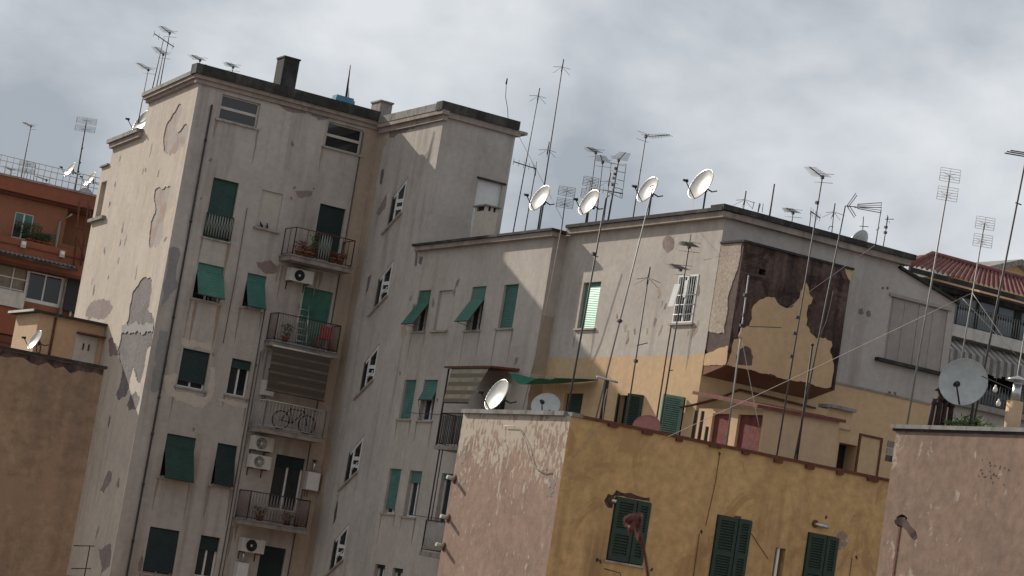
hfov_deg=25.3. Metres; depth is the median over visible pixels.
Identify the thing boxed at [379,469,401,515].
window
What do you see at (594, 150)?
tv aerial
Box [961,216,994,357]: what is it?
tv aerial
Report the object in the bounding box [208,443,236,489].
window
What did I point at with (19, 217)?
window
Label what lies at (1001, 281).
tv aerial
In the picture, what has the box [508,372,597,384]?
shade cloth
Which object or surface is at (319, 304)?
window
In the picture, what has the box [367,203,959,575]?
apartment wing
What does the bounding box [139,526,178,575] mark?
window
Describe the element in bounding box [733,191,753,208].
tv aerial
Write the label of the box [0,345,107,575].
brown house
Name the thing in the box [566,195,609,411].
tv aerial
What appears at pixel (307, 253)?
potted plant
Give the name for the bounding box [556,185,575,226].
tv aerial
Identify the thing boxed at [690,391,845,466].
terrace hut
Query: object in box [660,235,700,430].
tv aerial
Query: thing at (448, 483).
window
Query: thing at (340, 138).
window
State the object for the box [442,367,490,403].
awning
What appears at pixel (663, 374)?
tv aerial
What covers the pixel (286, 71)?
chimney
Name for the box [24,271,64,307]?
window
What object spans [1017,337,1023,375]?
tv aerial
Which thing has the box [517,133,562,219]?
guy wire
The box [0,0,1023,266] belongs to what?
sky
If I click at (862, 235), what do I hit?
satellite dish
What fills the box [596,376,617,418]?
pipe post
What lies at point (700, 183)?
satellite dish
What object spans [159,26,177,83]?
tv aerial
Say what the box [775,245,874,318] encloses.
guy wire
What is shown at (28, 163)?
tv aerial
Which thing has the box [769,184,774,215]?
tv aerial
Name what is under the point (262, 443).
air conditioner
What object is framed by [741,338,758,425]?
guy wire
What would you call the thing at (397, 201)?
stair window
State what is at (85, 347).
chimney
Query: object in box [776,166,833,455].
tv aerial
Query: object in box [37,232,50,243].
potted plant
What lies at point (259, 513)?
potted plant
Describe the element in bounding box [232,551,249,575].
wall boiler
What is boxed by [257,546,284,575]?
window
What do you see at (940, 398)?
stove pipe
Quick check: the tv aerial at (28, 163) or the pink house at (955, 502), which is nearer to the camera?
the pink house at (955, 502)
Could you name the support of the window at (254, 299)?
in the apartment block
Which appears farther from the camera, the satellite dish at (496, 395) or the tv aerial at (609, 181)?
the tv aerial at (609, 181)
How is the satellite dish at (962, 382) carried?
on the pink house at (955, 502)
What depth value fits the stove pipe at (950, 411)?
40.04 m
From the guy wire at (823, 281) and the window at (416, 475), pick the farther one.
the window at (416, 475)
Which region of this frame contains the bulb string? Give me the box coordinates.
[981,376,1023,394]
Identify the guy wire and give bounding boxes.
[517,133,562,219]
[522,227,561,409]
[662,293,971,439]
[731,338,740,406]
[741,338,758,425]
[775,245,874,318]
[963,299,1015,354]
[972,293,1012,351]
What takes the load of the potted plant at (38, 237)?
on the red building at (38, 276)
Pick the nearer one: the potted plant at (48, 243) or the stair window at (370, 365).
the stair window at (370, 365)
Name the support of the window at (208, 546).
in the apartment block
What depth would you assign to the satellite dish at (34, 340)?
84.81 m
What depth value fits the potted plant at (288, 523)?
82.30 m
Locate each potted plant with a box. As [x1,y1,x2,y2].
[17,220,43,240]
[30,231,46,242]
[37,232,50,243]
[43,234,56,245]
[253,505,266,520]
[280,323,295,341]
[280,510,295,525]
[294,239,306,255]
[301,244,314,256]
[308,232,318,258]
[326,249,339,263]
[335,253,348,264]
[943,417,973,425]
[948,413,984,426]
[966,418,996,426]
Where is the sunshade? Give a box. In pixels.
[265,344,331,401]
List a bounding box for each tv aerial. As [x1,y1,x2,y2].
[17,160,35,178]
[21,122,34,176]
[71,545,94,575]
[75,116,96,189]
[136,63,150,123]
[152,31,173,87]
[152,47,168,85]
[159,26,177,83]
[188,55,205,64]
[224,62,239,71]
[513,88,545,231]
[524,161,536,230]
[537,59,569,228]
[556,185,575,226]
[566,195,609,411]
[580,152,629,219]
[584,147,602,221]
[594,155,611,220]
[595,185,653,417]
[599,173,616,219]
[625,267,659,423]
[633,131,672,216]
[656,326,671,418]
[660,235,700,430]
[725,272,781,444]
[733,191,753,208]
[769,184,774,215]
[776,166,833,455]
[782,208,799,220]
[794,193,856,458]
[809,209,819,225]
[824,203,844,231]
[854,202,881,243]
[883,215,893,245]
[906,167,960,424]
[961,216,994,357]
[973,150,1023,418]
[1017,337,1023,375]
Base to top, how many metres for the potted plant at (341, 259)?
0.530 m
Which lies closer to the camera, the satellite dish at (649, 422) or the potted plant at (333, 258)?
the satellite dish at (649, 422)
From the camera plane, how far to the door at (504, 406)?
72.56 m
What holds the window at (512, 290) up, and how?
in the apartment wing
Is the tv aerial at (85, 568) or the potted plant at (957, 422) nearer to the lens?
the potted plant at (957, 422)
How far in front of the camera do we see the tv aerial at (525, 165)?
77.99 m
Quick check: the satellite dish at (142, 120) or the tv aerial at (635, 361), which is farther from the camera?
the satellite dish at (142, 120)
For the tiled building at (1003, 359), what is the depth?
118.08 m
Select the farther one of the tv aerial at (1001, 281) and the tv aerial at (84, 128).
the tv aerial at (84, 128)
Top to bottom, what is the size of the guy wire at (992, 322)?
1.083 m
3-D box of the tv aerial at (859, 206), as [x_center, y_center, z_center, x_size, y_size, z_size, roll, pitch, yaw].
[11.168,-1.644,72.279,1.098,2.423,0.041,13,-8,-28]
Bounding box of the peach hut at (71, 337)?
[8,309,107,364]
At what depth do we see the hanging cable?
53.30 m
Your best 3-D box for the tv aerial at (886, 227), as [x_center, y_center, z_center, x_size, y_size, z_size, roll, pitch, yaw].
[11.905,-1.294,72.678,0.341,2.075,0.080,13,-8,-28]
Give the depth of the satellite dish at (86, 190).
112.59 m
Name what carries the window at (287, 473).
in the apartment block
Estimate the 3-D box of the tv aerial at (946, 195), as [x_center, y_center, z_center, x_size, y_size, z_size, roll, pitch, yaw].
[7.393,0.344,40.354,0.399,5.059,0.178,12,-8,-17]
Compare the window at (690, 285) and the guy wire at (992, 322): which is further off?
the window at (690, 285)
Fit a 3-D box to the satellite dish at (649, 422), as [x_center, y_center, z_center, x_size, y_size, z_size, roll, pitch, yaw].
[3.164,3.384,53.935,0.674,0.804,0.383,7,-8,18]
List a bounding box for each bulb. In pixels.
[993,373,997,392]
[996,387,1000,406]
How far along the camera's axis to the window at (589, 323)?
70.34 m
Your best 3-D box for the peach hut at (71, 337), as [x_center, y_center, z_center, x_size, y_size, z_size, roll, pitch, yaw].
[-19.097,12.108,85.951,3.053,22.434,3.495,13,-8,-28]
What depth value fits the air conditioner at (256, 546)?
81.83 m
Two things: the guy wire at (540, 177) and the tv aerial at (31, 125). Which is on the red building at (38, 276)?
the tv aerial at (31, 125)
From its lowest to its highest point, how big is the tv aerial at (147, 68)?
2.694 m
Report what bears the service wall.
attached to the terrace hut at (819, 436)
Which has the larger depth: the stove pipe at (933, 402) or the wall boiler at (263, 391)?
the wall boiler at (263, 391)
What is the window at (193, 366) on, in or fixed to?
in the apartment block
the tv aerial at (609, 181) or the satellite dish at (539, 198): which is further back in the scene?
the satellite dish at (539, 198)
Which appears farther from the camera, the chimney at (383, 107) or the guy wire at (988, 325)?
the chimney at (383, 107)
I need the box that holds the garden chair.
[313,325,332,350]
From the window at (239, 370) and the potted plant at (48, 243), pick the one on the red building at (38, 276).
the potted plant at (48, 243)
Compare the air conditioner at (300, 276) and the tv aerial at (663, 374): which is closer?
the tv aerial at (663, 374)
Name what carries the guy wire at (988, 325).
attached to the tv aerial at (982, 234)
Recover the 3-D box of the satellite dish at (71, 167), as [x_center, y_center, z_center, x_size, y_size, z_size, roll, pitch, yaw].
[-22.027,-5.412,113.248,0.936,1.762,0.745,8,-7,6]
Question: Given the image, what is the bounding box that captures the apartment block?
[66,63,527,575]
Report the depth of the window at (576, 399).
69.98 m
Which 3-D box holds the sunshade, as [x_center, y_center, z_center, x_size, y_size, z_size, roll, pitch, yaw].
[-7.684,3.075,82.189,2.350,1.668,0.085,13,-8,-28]
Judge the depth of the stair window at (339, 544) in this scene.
81.15 m
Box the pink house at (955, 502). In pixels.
[876,424,1023,575]
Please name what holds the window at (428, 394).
in the apartment wing
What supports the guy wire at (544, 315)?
attached to the apartment wing
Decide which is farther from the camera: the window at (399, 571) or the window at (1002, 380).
the window at (1002, 380)
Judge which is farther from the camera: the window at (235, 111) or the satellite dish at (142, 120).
the satellite dish at (142, 120)
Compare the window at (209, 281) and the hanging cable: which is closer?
the hanging cable
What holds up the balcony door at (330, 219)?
in the apartment block
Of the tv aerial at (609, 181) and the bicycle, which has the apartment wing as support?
the tv aerial at (609, 181)
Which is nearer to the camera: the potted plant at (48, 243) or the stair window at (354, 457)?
the stair window at (354, 457)
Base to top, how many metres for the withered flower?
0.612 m
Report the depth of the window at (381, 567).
78.22 m
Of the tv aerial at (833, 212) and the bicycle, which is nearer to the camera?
the tv aerial at (833, 212)
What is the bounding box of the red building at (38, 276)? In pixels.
[0,154,98,346]
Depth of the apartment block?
82.41 m
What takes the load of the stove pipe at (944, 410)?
on the pink house at (955, 502)
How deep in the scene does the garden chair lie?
83.44 m
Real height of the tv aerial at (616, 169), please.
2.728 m
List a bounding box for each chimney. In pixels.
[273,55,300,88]
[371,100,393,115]
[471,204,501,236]
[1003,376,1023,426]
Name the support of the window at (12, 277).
in the red building at (38, 276)
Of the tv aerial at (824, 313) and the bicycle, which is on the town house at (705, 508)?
the tv aerial at (824, 313)
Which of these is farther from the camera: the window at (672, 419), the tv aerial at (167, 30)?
the tv aerial at (167, 30)
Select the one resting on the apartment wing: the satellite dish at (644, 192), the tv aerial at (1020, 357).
the satellite dish at (644, 192)
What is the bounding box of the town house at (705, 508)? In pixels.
[435,409,889,575]
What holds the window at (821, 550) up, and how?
in the town house at (705, 508)
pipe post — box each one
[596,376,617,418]
[796,343,813,459]
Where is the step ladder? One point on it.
(302, 322)
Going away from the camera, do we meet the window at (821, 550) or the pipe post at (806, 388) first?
the window at (821, 550)
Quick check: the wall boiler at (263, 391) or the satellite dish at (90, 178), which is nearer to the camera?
the wall boiler at (263, 391)
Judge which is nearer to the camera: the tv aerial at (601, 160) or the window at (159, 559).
the tv aerial at (601, 160)
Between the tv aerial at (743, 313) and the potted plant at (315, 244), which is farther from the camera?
the potted plant at (315, 244)
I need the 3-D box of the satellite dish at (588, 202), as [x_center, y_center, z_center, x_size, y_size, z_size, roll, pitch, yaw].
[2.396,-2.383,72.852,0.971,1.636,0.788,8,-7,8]
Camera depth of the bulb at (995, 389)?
39.42 m
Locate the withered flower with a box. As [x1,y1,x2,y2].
[623,513,649,575]
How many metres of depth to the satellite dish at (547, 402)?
54.09 m
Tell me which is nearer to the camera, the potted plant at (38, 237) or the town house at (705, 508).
the town house at (705, 508)
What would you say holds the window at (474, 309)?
in the apartment wing
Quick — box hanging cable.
[504,425,548,470]
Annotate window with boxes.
[0,268,25,291]
[11,212,33,239]
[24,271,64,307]
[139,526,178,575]
[157,433,195,483]
[174,348,208,392]
[189,262,224,305]
[191,535,218,575]
[201,178,237,243]
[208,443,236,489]
[215,95,259,130]
[223,358,250,399]
[239,273,265,312]
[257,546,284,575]
[267,454,303,512]
[295,287,331,348]
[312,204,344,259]
[322,122,362,156]
[324,525,348,575]
[337,437,363,491]
[352,346,378,400]
[367,261,393,317]
[377,564,384,575]
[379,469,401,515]
[380,178,407,235]
[395,380,416,420]
[395,568,402,575]
[399,471,421,518]
[401,290,430,332]
[414,380,437,422]
[439,474,453,521]
[454,286,486,332]
[494,285,518,329]
[565,394,582,413]
[573,282,600,330]
[603,496,651,567]
[614,393,643,424]
[659,394,685,434]
[668,274,698,325]
[708,514,752,575]
[772,548,779,575]
[802,532,839,575]
[981,372,1013,409]
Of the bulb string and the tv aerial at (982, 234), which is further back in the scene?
the tv aerial at (982, 234)
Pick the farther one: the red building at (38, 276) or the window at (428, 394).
the red building at (38, 276)
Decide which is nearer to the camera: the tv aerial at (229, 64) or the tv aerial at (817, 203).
the tv aerial at (817, 203)
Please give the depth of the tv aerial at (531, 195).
77.19 m
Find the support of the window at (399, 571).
in the apartment wing
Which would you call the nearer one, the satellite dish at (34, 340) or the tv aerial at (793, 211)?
the tv aerial at (793, 211)
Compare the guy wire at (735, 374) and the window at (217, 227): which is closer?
the guy wire at (735, 374)
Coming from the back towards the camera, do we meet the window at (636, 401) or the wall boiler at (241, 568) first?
the wall boiler at (241, 568)
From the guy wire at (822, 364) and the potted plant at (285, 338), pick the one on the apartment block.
the potted plant at (285, 338)
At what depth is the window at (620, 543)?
52.57 m
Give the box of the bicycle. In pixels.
[272,403,315,433]
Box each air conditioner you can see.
[237,537,265,560]
[246,453,271,477]
[248,435,274,455]
[285,267,313,292]
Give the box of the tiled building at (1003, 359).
[898,251,1023,427]
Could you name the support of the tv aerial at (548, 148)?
on the apartment wing
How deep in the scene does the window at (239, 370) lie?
82.48 m
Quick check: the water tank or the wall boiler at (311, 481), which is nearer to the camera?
the wall boiler at (311, 481)
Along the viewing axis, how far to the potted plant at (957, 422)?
39.75 m
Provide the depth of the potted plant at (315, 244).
83.16 m
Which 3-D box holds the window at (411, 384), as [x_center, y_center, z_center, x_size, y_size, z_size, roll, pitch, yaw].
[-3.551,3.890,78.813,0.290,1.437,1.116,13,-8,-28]
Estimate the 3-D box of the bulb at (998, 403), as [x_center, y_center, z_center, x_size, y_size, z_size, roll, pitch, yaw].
[8.435,1.880,39.481,0.083,0.350,0.083,13,-8,-28]
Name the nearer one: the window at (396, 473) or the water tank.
the window at (396, 473)
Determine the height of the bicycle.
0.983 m
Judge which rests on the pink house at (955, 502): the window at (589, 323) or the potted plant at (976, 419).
the potted plant at (976, 419)
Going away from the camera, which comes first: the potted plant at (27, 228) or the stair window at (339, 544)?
the stair window at (339, 544)
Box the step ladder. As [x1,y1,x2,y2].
[295,304,309,345]
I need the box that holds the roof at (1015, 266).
[913,259,1023,303]
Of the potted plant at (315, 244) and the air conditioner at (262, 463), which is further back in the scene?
the potted plant at (315, 244)
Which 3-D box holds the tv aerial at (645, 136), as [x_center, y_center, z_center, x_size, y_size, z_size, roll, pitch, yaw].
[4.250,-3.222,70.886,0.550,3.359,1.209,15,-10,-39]
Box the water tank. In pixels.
[332,65,354,104]
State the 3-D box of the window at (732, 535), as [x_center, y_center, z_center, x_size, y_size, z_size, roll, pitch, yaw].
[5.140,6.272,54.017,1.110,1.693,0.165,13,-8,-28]
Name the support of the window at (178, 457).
in the apartment block
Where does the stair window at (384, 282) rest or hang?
in the apartment block
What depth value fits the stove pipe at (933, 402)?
39.86 m
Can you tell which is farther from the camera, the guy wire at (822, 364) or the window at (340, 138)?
the window at (340, 138)
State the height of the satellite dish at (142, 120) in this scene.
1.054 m
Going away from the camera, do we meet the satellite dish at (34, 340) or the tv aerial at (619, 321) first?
the tv aerial at (619, 321)
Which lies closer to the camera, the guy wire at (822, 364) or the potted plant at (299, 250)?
the guy wire at (822, 364)
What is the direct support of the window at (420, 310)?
in the apartment wing
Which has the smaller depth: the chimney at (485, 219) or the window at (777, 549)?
the window at (777, 549)
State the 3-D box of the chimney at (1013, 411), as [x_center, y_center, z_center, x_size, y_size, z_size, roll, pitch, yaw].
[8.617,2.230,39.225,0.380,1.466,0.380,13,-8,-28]
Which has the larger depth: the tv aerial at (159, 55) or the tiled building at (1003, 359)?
the tiled building at (1003, 359)
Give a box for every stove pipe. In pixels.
[927,398,936,424]
[932,387,944,424]
[939,399,947,425]
[945,402,954,425]
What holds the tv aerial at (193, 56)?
on the apartment block
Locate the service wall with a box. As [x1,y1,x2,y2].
[818,404,894,475]
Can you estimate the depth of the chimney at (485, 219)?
79.56 m
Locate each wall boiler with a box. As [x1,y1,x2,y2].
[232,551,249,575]
[259,368,273,401]
[302,460,320,496]
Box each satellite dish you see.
[21,330,48,352]
[59,163,80,189]
[79,188,91,193]
[80,172,98,188]
[125,111,146,128]
[477,379,516,409]
[524,185,554,228]
[531,393,559,410]
[573,190,602,221]
[632,177,662,214]
[633,415,660,430]
[683,169,716,208]
[851,230,867,241]
[939,358,987,425]
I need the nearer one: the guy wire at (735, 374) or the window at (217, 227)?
the guy wire at (735, 374)
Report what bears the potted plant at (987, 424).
on the pink house at (955, 502)
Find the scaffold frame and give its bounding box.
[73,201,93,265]

